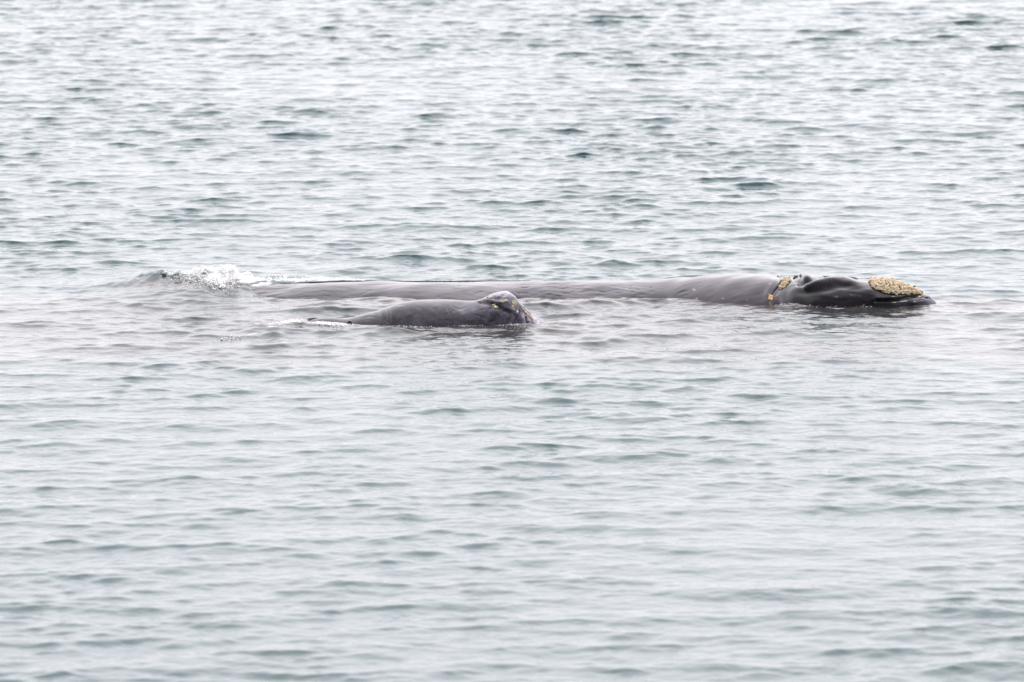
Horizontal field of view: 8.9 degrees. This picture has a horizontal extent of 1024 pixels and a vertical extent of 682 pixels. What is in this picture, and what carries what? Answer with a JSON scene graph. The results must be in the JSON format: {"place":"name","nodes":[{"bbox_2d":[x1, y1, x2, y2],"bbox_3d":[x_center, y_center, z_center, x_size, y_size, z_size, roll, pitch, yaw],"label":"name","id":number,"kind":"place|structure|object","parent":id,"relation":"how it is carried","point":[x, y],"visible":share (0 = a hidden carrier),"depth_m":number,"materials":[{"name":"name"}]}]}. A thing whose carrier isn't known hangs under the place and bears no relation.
{"place":"outdoors","nodes":[
{"label":"outdoors","id":0,"kind":"place"},
{"bbox_2d":[0,0,1023,681],"bbox_3d":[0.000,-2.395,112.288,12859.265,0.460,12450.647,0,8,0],"label":"water","id":1,"kind":"structure","parent":0,"point":[630,490],"depth_m":94.78,"materials":[{"name":"grey liquid"}]},
{"bbox_2d":[163,263,262,292],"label":"foam","id":2,"kind":"object","parent":1,"relation":"on","point":[218,278],"visible":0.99,"depth_m":101.23,"materials":[{"name":"white"}]},
{"bbox_2d":[159,266,295,282],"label":"foam","id":3,"kind":"object","parent":1,"relation":"on","point":[175,272],"visible":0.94,"depth_m":101.49,"materials":[{"name":"white liquid"}]},
{"bbox_2d":[212,319,347,340],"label":"foam","id":4,"kind":"object","parent":1,"relation":"on","point":[317,322],"visible":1,"depth_m":97.14,"materials":[{"name":"white"}]},
{"bbox_2d":[264,274,363,280],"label":"foam","id":5,"kind":"object","parent":1,"relation":"on","point":[293,279],"visible":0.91,"depth_m":102.75,"materials":[{"name":"white"}]},
{"bbox_2d":[308,291,539,326],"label":"whale","id":6,"kind":"object","parent":1,"relation":"in","point":[503,307],"visible":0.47,"depth_m":97.37,"materials":[{"name":"black"}]},
{"bbox_2d":[392,323,532,327],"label":"foam","id":7,"kind":"object","parent":1,"relation":"on","point":[467,325],"visible":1,"depth_m":97.09,"materials":[{"name":"white liquid"}]},
{"bbox_2d":[250,273,936,307],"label":"whale","id":8,"kind":"object","parent":1,"relation":"in","point":[810,290],"visible":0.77,"depth_m":100.39,"materials":[{"name":"black"}]},
{"bbox_2d":[781,303,871,307],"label":"foam","id":9,"kind":"object","parent":1,"relation":"on","point":[818,305],"visible":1,"depth_m":99.33,"materials":[{"name":"white liquid"}]}
]}

